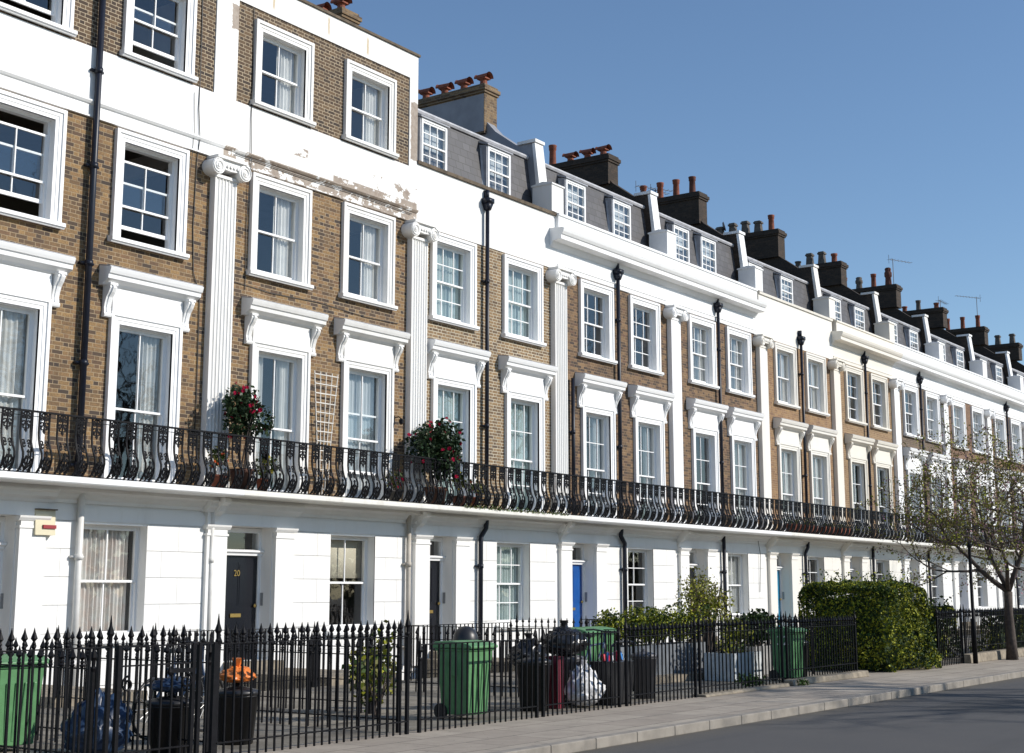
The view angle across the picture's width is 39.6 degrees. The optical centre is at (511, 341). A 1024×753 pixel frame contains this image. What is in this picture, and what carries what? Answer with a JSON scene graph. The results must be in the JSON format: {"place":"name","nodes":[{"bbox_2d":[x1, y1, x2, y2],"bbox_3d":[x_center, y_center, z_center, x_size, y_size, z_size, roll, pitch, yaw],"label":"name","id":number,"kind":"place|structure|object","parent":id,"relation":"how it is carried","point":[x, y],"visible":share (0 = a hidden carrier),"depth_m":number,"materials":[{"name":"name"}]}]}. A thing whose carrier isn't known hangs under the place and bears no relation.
{"place":"outdoors","nodes":[
{"label":"outdoors","id":0,"kind":"place"},
{"bbox_2d":[0,0,244,708],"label":"terrace house","id":1,"kind":"structure","parent":0,"point":[112,115],"depth_m":25.73,"materials":[{"name":"paint"}]},
{"bbox_2d":[0,89,67,229],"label":"window","id":2,"kind":"structure","parent":1,"relation":"in","point":[54,119],"depth_m":24.98,"materials":[{"name":"white wood"}]},
{"bbox_2d":[0,240,75,473],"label":"window","id":3,"kind":"structure","parent":1,"relation":"in","point":[32,279],"depth_m":24.32,"materials":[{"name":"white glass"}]},
{"bbox_2d":[0,0,77,36],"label":"window","id":4,"kind":"structure","parent":1,"relation":"in","point":[61,13],"depth_m":25.47,"materials":[{"name":"white wood"}]},
{"bbox_2d":[78,524,150,644],"bbox_3d":[-7.184,4.328,25.299,0.547,2.100,1.580,-7,-12,35],"label":"window","id":5,"kind":"structure","parent":1,"relation":"in","point":[105,547],"depth_m":25.61,"materials":[{"name":"paint"}]},
{"bbox_2d":[107,128,189,259],"bbox_3d":[-6.872,-2.748,26.836,0.380,2.170,1.840,-7,-12,35],"label":"window","id":6,"kind":"structure","parent":1,"relation":"in","point":[177,158],"depth_m":27.03,"materials":[{"name":"white wood"}]},
{"bbox_2d":[99,264,203,483],"bbox_3d":[-6.807,0.673,26.240,0.646,3.905,2.210,-7,-12,35],"label":"window","id":7,"kind":"structure","parent":1,"relation":"in","point":[157,309],"depth_m":26.54,"materials":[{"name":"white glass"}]},
{"bbox_2d":[119,0,198,82],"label":"window","id":8,"kind":"structure","parent":1,"relation":"in","point":[185,25],"depth_m":27.84,"materials":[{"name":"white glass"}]},
{"bbox_2d":[0,635,985,752],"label":"front yards","id":9,"kind":"structure","parent":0,"point":[412,709],"depth_m":19.23,"materials":[{"name":"concrete"}]},
{"bbox_2d":[0,654,48,745],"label":"wheelie bin","id":10,"kind":"object","parent":9,"relation":"on","point":[3,680],"visible":0.48,"depth_m":14.78,"materials":[{"name":"green plastic"}]},
{"bbox_2d":[0,639,97,752],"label":"iron railing","id":11,"kind":"object","parent":9,"relation":"on","point":[72,656],"visible":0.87,"depth_m":13.55,"materials":[{"name":"metal"}]},
{"bbox_2d":[60,687,133,752],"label":"rubbish sack","id":12,"kind":"object","parent":9,"relation":"on","point":[122,727],"visible":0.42,"depth_m":14.20,"materials":[{"name":"plastic"}]},
{"bbox_2d":[5,635,211,752],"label":"iron railing","id":13,"kind":"object","parent":9,"relation":"on","point":[157,650],"visible":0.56,"depth_m":15.00,"materials":[{"name":"metal"}]},
{"bbox_2d":[145,692,194,752],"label":"dustbin","id":14,"kind":"object","parent":9,"relation":"on","point":[164,722],"visible":0.58,"depth_m":14.56,"materials":[{"name":"black plastic"}]},
{"bbox_2d":[55,625,399,732],"bbox_3d":[-3.952,4.352,18.654,6.476,1.160,0.076,-7,-12,35],"label":"iron railing","id":15,"kind":"object","parent":9,"relation":"on","point":[178,640],"visible":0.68,"depth_m":17.92,"materials":[{"name":"metal"}]},
{"bbox_2d":[217,683,260,744],"bbox_3d":[-3.032,4.082,15.634,0.528,0.650,0.528,-7,-12,35],"label":"dustbin","id":16,"kind":"object","parent":9,"relation":"on","point":[245,718],"visible":0.72,"depth_m":15.45,"materials":[{"name":"black plastic"}]},
{"bbox_2d":[179,621,315,695],"bbox_3d":[-4.310,5.220,23.493,0.076,1.120,3.076,-7,-12,35],"label":"iron railing","id":17,"kind":"object","parent":9,"relation":"on","point":[313,666],"visible":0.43,"depth_m":23.82,"materials":[{"name":"metal"}]},
{"bbox_2d":[153,623,373,713],"bbox_3d":[-3.724,4.705,20.670,4.476,1.160,0.076,-7,-12,35],"label":"iron railing","id":18,"kind":"object","parent":9,"relation":"on","point":[279,644],"visible":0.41,"depth_m":20.26,"materials":[{"name":"metal"}]},
{"bbox_2d":[349,620,396,717],"bbox_3d":[-1.798,4.252,18.457,0.641,1.259,1.024,-7,-12,35],"label":"shrub","id":19,"kind":"object","parent":9,"relation":"on","point":[363,667],"visible":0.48,"depth_m":18.39,"materials":[{"name":"green plant"}]},
{"bbox_2d":[317,623,560,696],"bbox_3d":[-1.325,5.198,23.398,5.176,1.130,0.076,-7,-12,35],"label":"iron railing","id":20,"kind":"object","parent":9,"relation":"on","point":[478,633],"visible":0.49,"depth_m":23.43,"materials":[{"name":"metal"}]},
{"bbox_2d":[410,619,512,678],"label":"iron railing","id":21,"kind":"object","parent":9,"relation":"on","point":[510,625],"visible":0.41,"depth_m":28.23,"materials":[{"name":"metal"}]},
{"bbox_2d":[433,640,497,718],"bbox_3d":[-0.636,4.436,18.675,0.695,0.998,0.590,-7,-12,35],"label":"wheelie bin","id":22,"kind":"object","parent":9,"relation":"on","point":[435,648],"visible":0.59,"depth_m":18.49,"materials":[{"name":"green plastic"}]},
{"bbox_2d":[397,621,633,690],"bbox_3d":[-0.050,5.532,25.160,5.176,1.080,0.076,-7,-12,35],"label":"iron railing","id":23,"kind":"object","parent":9,"relation":"on","point":[398,629],"visible":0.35,"depth_m":25.93,"materials":[{"name":"metal"}]},
{"bbox_2d":[517,654,550,710],"bbox_3d":[0.305,4.773,19.930,0.528,0.770,0.528,-7,-12,35],"label":"dustbin","id":24,"kind":"object","parent":9,"relation":"on","point":[524,679],"visible":0.44,"depth_m":19.75,"materials":[{"name":"black plastic"}]},
{"bbox_2d":[554,654,583,704],"bbox_3d":[0.809,4.955,20.968,0.528,0.770,0.528,-7,-12,35],"label":"dustbin","id":25,"kind":"object","parent":9,"relation":"on","point":[573,666],"visible":0.17,"depth_m":20.77,"materials":[{"name":"grey plastic"}]},
{"bbox_2d":[539,620,587,654],"bbox_3d":[0.776,4.351,20.920,0.683,0.489,0.798,-7,-12,35],"label":"rubbish sack","id":26,"kind":"object","parent":25,"relation":"on","point":[563,628],"visible":0.69,"depth_m":20.71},
{"bbox_2d":[564,660,605,705],"bbox_3d":[1.021,4.914,20.499,0.620,0.631,0.672,-7,-12,35],"label":"rubbish sack","id":27,"kind":"object","parent":9,"relation":"on","point":[582,683],"visible":0.62,"depth_m":20.30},
{"bbox_2d":[590,640,635,704],"bbox_3d":[1.479,4.896,21.059,0.439,0.917,0.722,-7,-12,35],"label":"dustbin","id":28,"kind":"object","parent":9,"relation":"on","point":[622,679],"visible":0.41,"depth_m":20.84,"materials":[{"name":"black plastic"}]},
{"bbox_2d":[631,649,656,698],"bbox_3d":[2.067,5.181,22.200,0.440,0.750,0.440,-7,-12,35],"label":"dustbin","id":29,"kind":"object","parent":9,"relation":"on","point":[644,669],"visible":0.56,"depth_m":22.05,"materials":[{"name":"grey plastic"}]},
{"bbox_2d":[704,651,761,681],"bbox_3d":[4.177,6.114,26.803,0.600,0.500,1.200,-7,-12,35],"label":"planter","id":30,"kind":"object","parent":9,"relation":"on","point":[724,665],"visible":0.66,"depth_m":26.39,"materials":[{"name":"metal"}]},
{"bbox_2d":[735,644,773,674],"bbox_3d":[5.017,6.435,28.810,0.615,0.560,1.715,-7,-12,35],"label":"planter","id":31,"kind":"object","parent":9,"relation":"on","point":[767,665],"visible":0.19,"depth_m":28.35,"materials":[{"name":"metal"}]},
{"bbox_2d":[734,608,782,645],"bbox_3d":[5.039,5.857,28.989,0.688,0.840,1.887,-7,-12,35],"label":"laurel","id":32,"kind":"object","parent":31,"relation":"on","point":[756,614],"visible":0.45,"depth_m":28.71,"materials":[{"name":"green plant"}]},
{"bbox_2d":[766,627,806,680],"bbox_3d":[5.123,5.813,26.485,0.635,0.978,0.590,-7,-12,35],"label":"wheelie bin","id":33,"kind":"object","parent":9,"relation":"on","point":[776,643],"visible":0.38,"depth_m":26.32,"materials":[{"name":"green plastic"}]},
{"bbox_2d":[797,569,941,672],"bbox_3d":[7.678,5.999,30.654,2.673,2.176,2.909,-7,-12,35],"label":"hedge","id":34,"kind":"object","parent":9,"relation":"on","point":[890,619],"visible":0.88,"depth_m":29.78,"materials":[{"name":"green plant"}]},
{"bbox_2d":[912,594,963,658],"bbox_3d":[10.272,7.080,35.136,1.219,1.661,2.645,-7,-12,35],"label":"hedge","id":35,"kind":"object","parent":9,"relation":"on","point":[931,615],"visible":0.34,"depth_m":35.11,"materials":[{"name":"green plant"}]},
{"bbox_2d":[401,72,588,678],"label":"terrace house","id":36,"kind":"structure","parent":0,"point":[481,370],"depth_m":35.15,"materials":[{"name":"paint"}]},
{"bbox_2d":[403,417,465,504],"bbox_3d":[-1.738,2.705,32.166,1.340,2.004,1.710,-7,-12,35],"label":"camellia","id":37,"kind":"object","parent":36,"relation":"on","point":[441,441],"visible":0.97,"depth_m":31.93,"materials":[{"name":"green plant"}]},
{"bbox_2d":[429,561,439,648],"bbox_3d":[-1.919,6.084,32.839,0.120,2.020,0.800,-7,-12,35],"label":"front door","id":38,"kind":"structure","parent":36,"relation":"in","point":[434,565],"depth_m":33.03,"materials":[{"name":"black wood"}]},
{"bbox_2d":[428,232,479,330],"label":"window","id":39,"kind":"structure","parent":36,"relation":"in","point":[453,260],"depth_m":34.64,"materials":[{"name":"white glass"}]},
{"bbox_2d":[427,338,490,505],"bbox_3d":[-1.397,1.983,33.728,0.635,3.905,2.210,-7,-12,35],"label":"window","id":40,"kind":"structure","parent":36,"relation":"in","point":[454,370],"depth_m":34.09,"materials":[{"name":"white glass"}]},
{"bbox_2d":[496,543,534,629],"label":"window","id":41,"kind":"structure","parent":36,"relation":"in","point":[513,563],"depth_m":35.60,"materials":[{"name":"paint"}]},
{"bbox_2d":[501,254,546,347],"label":"window","id":42,"kind":"structure","parent":36,"relation":"in","point":[522,280],"depth_m":36.99,"materials":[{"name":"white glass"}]},
{"bbox_2d":[498,354,557,512],"bbox_3d":[0.312,2.398,36.096,0.635,3.905,2.210,-7,-12,35],"label":"window","id":43,"kind":"structure","parent":36,"relation":"in","point":[525,384],"depth_m":36.37,"materials":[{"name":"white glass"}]},
{"bbox_2d":[545,144,703,644],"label":"terrace house","id":44,"kind":"structure","parent":0,"point":[613,276],"depth_m":40.05,"materials":[{"name":"paint"}]},
{"bbox_2d":[572,564,582,626],"bbox_3d":[1.591,6.936,37.704,0.120,2.020,1.020,-7,-12,35],"label":"front door","id":45,"kind":"structure","parent":44,"relation":"in","point":[576,569],"depth_m":37.95,"materials":[{"name":"blue wood"}]},
{"bbox_2d":[578,278,617,364],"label":"window","id":46,"kind":"structure","parent":44,"relation":"in","point":[606,294],"depth_m":39.88,"materials":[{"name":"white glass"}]},
{"bbox_2d":[575,372,626,517],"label":"window","id":47,"kind":"structure","parent":44,"relation":"in","point":[598,397],"depth_m":39.24,"materials":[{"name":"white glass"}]},
{"bbox_2d":[627,549,653,616],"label":"window","id":48,"kind":"structure","parent":44,"relation":"in","point":[647,555],"depth_m":40.71,"materials":[{"name":"paint"}]},
{"bbox_2d":[628,294,663,375],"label":"window","id":49,"kind":"structure","parent":44,"relation":"in","point":[652,309],"depth_m":42.00,"materials":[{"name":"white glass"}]},
{"bbox_2d":[628,384,675,521],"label":"window","id":50,"kind":"structure","parent":44,"relation":"in","point":[649,407],"depth_m":41.48,"materials":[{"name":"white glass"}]},
{"bbox_2d":[234,657,1023,752],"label":"pavement","id":51,"kind":"structure","parent":0,"point":[487,737],"depth_m":18.73,"materials":[{"name":"concrete"}]},
{"bbox_2d":[0,615,114,752],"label":"iron railing","id":52,"kind":"object","parent":51,"relation":"on","point":[67,637],"visible":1,"depth_m":12.78,"materials":[{"name":"metal"}]},
{"bbox_2d":[193,642,217,752],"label":"gate post","id":53,"kind":"object","parent":51,"relation":"on","point":[198,697],"visible":1,"depth_m":14.12,"materials":[{"name":"metal"}]},
{"bbox_2d":[111,624,196,752],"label":"garden gate","id":54,"kind":"structure","parent":53,"relation":"attached to","point":[171,670],"depth_m":13.63,"materials":[{"name":"metal"}]},
{"bbox_2d":[214,611,410,752],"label":"iron railing","id":55,"kind":"object","parent":51,"relation":"on","point":[218,630],"visible":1,"depth_m":15.38,"materials":[{"name":"metal"}]},
{"bbox_2d":[417,631,538,732],"bbox_3d":[-0.384,4.225,17.814,0.076,1.120,2.526,-7,-12,35],"label":"iron railing","id":56,"kind":"object","parent":51,"relation":"on","point":[419,689],"visible":1,"depth_m":17.70,"materials":[{"name":"metal"}]},
{"bbox_2d":[540,623,620,716],"bbox_3d":[0.977,4.526,19.706,0.076,1.180,2.026,-7,-12,35],"label":"iron railing","id":57,"kind":"object","parent":51,"relation":"on","point":[543,638],"visible":1,"depth_m":19.66,"materials":[{"name":"metal"}]},
{"bbox_2d":[623,616,696,705],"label":"iron railing","id":58,"kind":"object","parent":51,"relation":"on","point":[657,628],"visible":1,"depth_m":21.46,"materials":[{"name":"metal"}]},
{"bbox_2d":[693,683,789,696],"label":"wall","id":59,"kind":"structure","parent":51,"relation":"on","point":[751,688],"depth_m":23.43,"materials":[{"name":"concrete"}]},
{"bbox_2d":[697,611,783,693],"bbox_3d":[3.845,5.168,23.690,0.076,1.290,3.126,-7,-12,35],"label":"iron railing","id":60,"kind":"object","parent":59,"relation":"on","point":[732,623],"visible":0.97,"depth_m":23.57,"materials":[{"name":"metal"}]},
{"bbox_2d":[849,399,1023,659],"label":"street tree","id":61,"kind":"object","parent":51,"relation":"on","point":[1007,584],"visible":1,"depth_m":34.63,"materials":[{"name":"green plant"}]},
{"bbox_2d":[935,605,963,665],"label":"iron railing","id":62,"kind":"object","parent":51,"relation":"on","point":[949,614],"visible":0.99,"depth_m":32.05,"materials":[{"name":"metal"}]},
{"bbox_2d":[967,542,977,663],"bbox_3d":[10.609,6.011,32.767,0.114,2.760,0.120,-7,-12,35],"label":"sign post","id":63,"kind":"object","parent":51,"relation":"on","point":[974,636],"visible":1,"depth_m":32.70,"materials":[{"name":"metal"}]},
{"bbox_2d":[960,649,1005,662],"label":"wall","id":64,"kind":"structure","parent":51,"relation":"on","point":[990,655],"depth_m":33.67,"materials":[{"name":"concrete"}]},
{"bbox_2d":[962,606,1005,652],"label":"iron railing","id":65,"kind":"object","parent":64,"relation":"on","point":[989,613],"visible":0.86,"depth_m":34.16,"materials":[{"name":"metal"}]},
{"bbox_2d":[307,0,1023,364],"label":"sky","id":66,"kind":"structure","parent":0,"point":[870,131],"materials":[{"name":"blue"}]},
{"bbox_2d":[656,671,704,683],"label":"raised terrace","id":67,"kind":"structure","parent":0,"point":[660,680],"depth_m":26.08,"materials":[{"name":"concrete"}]},
{"bbox_2d":[613,641,705,674],"bbox_3d":[2.640,5.916,26.483,0.500,0.540,3.350,-7,-12,35],"label":"planter","id":68,"kind":"object","parent":67,"relation":"on","point":[667,657],"visible":0.26,"depth_m":26.63,"materials":[{"name":"metal"}]},
{"bbox_2d":[591,607,627,646],"bbox_3d":[1.753,5.136,25.462,0.640,0.748,0.730,-7,-12,35],"label":"box ball","id":69,"kind":"object","parent":68,"relation":"on","point":[606,618],"visible":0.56,"depth_m":25.37,"materials":[{"name":"green plant"}]},
{"bbox_2d":[672,566,737,652],"bbox_3d":[4.178,5.881,30.455,1.377,2.201,1.791,-2,-10,13],"label":"olive tree","id":70,"kind":"object","parent":67,"relation":"on","point":[699,597],"visible":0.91,"depth_m":30.30,"materials":[{"name":"green plant"}]},
{"bbox_2d":[636,176,791,651],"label":"terrace house","id":71,"kind":"structure","parent":0,"point":[713,311],"depth_m":45.23,"materials":[{"name":"paint"}]},
{"bbox_2d":[687,314,719,389],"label":"window","id":72,"kind":"structure","parent":71,"relation":"in","point":[703,359],"depth_m":44.91,"materials":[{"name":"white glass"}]},
{"bbox_2d":[686,397,728,526],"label":"window","id":73,"kind":"structure","parent":71,"relation":"in","point":[704,417],"depth_m":44.22,"materials":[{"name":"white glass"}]},
{"bbox_2d":[727,553,749,618],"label":"window","id":74,"kind":"structure","parent":71,"relation":"in","point":[737,567],"depth_m":45.56,"materials":[{"name":"paint"}]},
{"bbox_2d":[725,326,754,398],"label":"window","id":75,"kind":"structure","parent":71,"relation":"in","point":[738,372],"depth_m":46.95,"materials":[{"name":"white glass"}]},
{"bbox_2d":[725,406,764,528],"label":"window","id":76,"kind":"structure","parent":71,"relation":"in","point":[743,425],"depth_m":46.37,"materials":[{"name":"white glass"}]},
{"bbox_2d":[715,214,864,641],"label":"terrace house","id":77,"kind":"structure","parent":0,"point":[793,345],"depth_m":50.03,"materials":[{"name":"paint"}]},
{"bbox_2d":[773,342,800,409],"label":"window","id":78,"kind":"structure","parent":77,"relation":"in","point":[787,376],"depth_m":49.88,"materials":[{"name":"beige paint"}]},
{"bbox_2d":[773,417,808,531],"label":"window","id":79,"kind":"structure","parent":77,"relation":"in","point":[789,434],"depth_m":49.25,"materials":[{"name":"beige paint"}]},
{"bbox_2d":[804,352,829,416],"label":"window","id":80,"kind":"structure","parent":77,"relation":"in","point":[818,402],"depth_m":51.97,"materials":[{"name":"beige paint"}]},
{"bbox_2d":[806,424,837,533],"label":"window","id":81,"kind":"structure","parent":77,"relation":"in","point":[819,440],"depth_m":51.36,"materials":[{"name":"beige paint"}]},
{"bbox_2d":[575,677,1023,752],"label":"curb","id":82,"kind":"structure","parent":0,"point":[985,718],"depth_m":18.18,"materials":[{"name":"concrete"}]},
{"bbox_2d":[488,670,1023,752],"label":"kerb","id":83,"kind":"structure","parent":82,"relation":"on","point":[602,741],"depth_m":18.95,"materials":[{"name":"concrete"}]},
{"bbox_2d":[780,670,868,685],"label":"wall","id":84,"kind":"structure","parent":0,"point":[834,677],"depth_m":26.21,"materials":[{"name":"concrete"}]},
{"bbox_2d":[784,611,857,678],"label":"iron railing","id":85,"kind":"object","parent":84,"relation":"on","point":[822,620],"visible":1,"depth_m":26.25,"materials":[{"name":"metal"}]},
{"bbox_2d":[795,251,947,636],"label":"terrace house","id":86,"kind":"structure","parent":0,"point":[866,357],"depth_m":55.13,"materials":[{"name":"paint"}]},
{"bbox_2d":[844,365,867,425],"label":"window","id":87,"kind":"structure","parent":86,"relation":"in","point":[857,374],"depth_m":54.86,"materials":[{"name":"beige paint"}]},
{"bbox_2d":[845,433,874,537],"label":"window","id":88,"kind":"structure","parent":86,"relation":"in","point":[858,447],"depth_m":54.18,"materials":[{"name":"beige paint"}]},
{"bbox_2d":[869,373,891,431],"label":"window","id":89,"kind":"structure","parent":86,"relation":"in","point":[881,381],"depth_m":56.90,"materials":[{"name":"beige paint"}]},
{"bbox_2d":[871,439,898,538],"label":"window","id":90,"kind":"structure","parent":86,"relation":"in","point":[883,452],"depth_m":56.19,"materials":[{"name":"beige paint"}]},
{"bbox_2d":[852,255,989,635],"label":"terrace house","id":91,"kind":"structure","parent":0,"point":[920,374],"depth_m":60.38,"materials":[{"name":"paint"}]},
{"bbox_2d":[902,384,922,438],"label":"window","id":92,"kind":"structure","parent":91,"relation":"in","point":[913,399],"depth_m":59.77,"materials":[{"name":"white glass"}]},
{"bbox_2d":[903,446,928,541],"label":"window","id":93,"kind":"structure","parent":91,"relation":"in","point":[909,465],"depth_m":58.90,"materials":[{"name":"white glass"}]},
{"bbox_2d":[924,391,943,444],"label":"window","id":94,"kind":"structure","parent":91,"relation":"in","point":[931,400],"depth_m":61.91,"materials":[{"name":"white glass"}]},
{"bbox_2d":[902,298,1013,628],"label":"terrace house","id":95,"kind":"structure","parent":0,"point":[966,389],"depth_m":65.30,"materials":[{"name":"paint"}]},
{"bbox_2d":[951,400,968,450],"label":"window","id":96,"kind":"structure","parent":95,"relation":"in","point":[958,418],"depth_m":64.72,"materials":[{"name":"white glass"}]},
{"bbox_2d":[970,406,987,454],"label":"window","id":97,"kind":"structure","parent":95,"relation":"in","point":[977,414],"depth_m":66.89,"materials":[{"name":"white glass"}]},
{"bbox_2d":[946,295,1023,608],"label":"terrace house","id":98,"kind":"structure","parent":0,"point":[1004,401],"depth_m":70.43,"materials":[{"name":"paint"}]},
{"bbox_2d":[983,333,1023,455],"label":"terrace house","id":99,"kind":"structure","parent":0,"point":[1013,347],"depth_m":79.29,"materials":[{"name":"beige brick"}]},
{"label":"ground","id":100,"kind":"structure","parent":0,"visible":0},
{"bbox_2d":[197,0,444,690],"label":"terrace house","id":101,"kind":"structure","parent":100,"relation":"on","point":[311,172],"depth_m":30.23,"materials":[{"name":"paint"}]},
{"bbox_2d":[223,555,256,659],"bbox_3d":[-5.441,5.229,27.957,0.120,2.020,1.140,-7,-12,35],"label":"front door","id":102,"kind":"structure","parent":101,"relation":"in","point":[241,571],"depth_m":28.11,"materials":[{"name":"black wood"}]},
{"bbox_2d":[221,382,274,489],"bbox_3d":[-5.193,1.825,27.419,0.869,2.101,1.201,-7,-12,35],"label":"camellia","id":103,"kind":"object","parent":101,"relation":"on","point":[241,410],"visible":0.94,"depth_m":27.29,"materials":[{"name":"green plant"}]},
{"bbox_2d":[246,172,313,290],"bbox_3d":[-4.907,-2.259,29.629,0.461,2.170,1.840,-7,-12,35],"label":"window","id":104,"kind":"structure","parent":101,"relation":"in","point":[292,209],"depth_m":29.98,"materials":[{"name":"white paint"}]},
{"bbox_2d":[250,18,315,127],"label":"window","id":105,"kind":"structure","parent":101,"relation":"in","point":[294,82],"depth_m":30.52,"materials":[{"name":"white paint"}]},
{"bbox_2d":[241,296,328,494],"bbox_3d":[-4.774,1.166,29.058,0.647,3.905,2.210,-7,-12,35],"label":"window","id":106,"kind":"structure","parent":101,"relation":"in","point":[288,335],"depth_m":29.39,"materials":[{"name":"white paint"}]},
{"bbox_2d":[314,371,338,495],"bbox_3d":[-3.955,1.974,29.946,0.026,2.661,0.735,-6,-11,35],"label":"trellis","id":107,"kind":"object","parent":101,"relation":"on","point":[324,412],"visible":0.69,"depth_m":29.96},
{"bbox_2d":[326,535,377,636],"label":"window","id":108,"kind":"structure","parent":101,"relation":"in","point":[348,554],"depth_m":30.87,"materials":[{"name":"paint"}]},
{"bbox_2d":[338,201,397,310],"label":"window","id":109,"kind":"structure","parent":101,"relation":"in","point":[378,230],"depth_m":32.21,"materials":[{"name":"white paint"}]},
{"bbox_2d":[341,58,398,158],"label":"window","id":110,"kind":"structure","parent":101,"relation":"in","point":[379,99],"depth_m":32.76,"materials":[{"name":"white paint"}]},
{"bbox_2d":[334,317,410,500],"bbox_3d":[-3.193,1.548,31.239,0.635,3.905,2.210,-7,-12,35],"label":"window","id":111,"kind":"structure","parent":101,"relation":"in","point":[369,355],"depth_m":31.49,"materials":[{"name":"white paint"}]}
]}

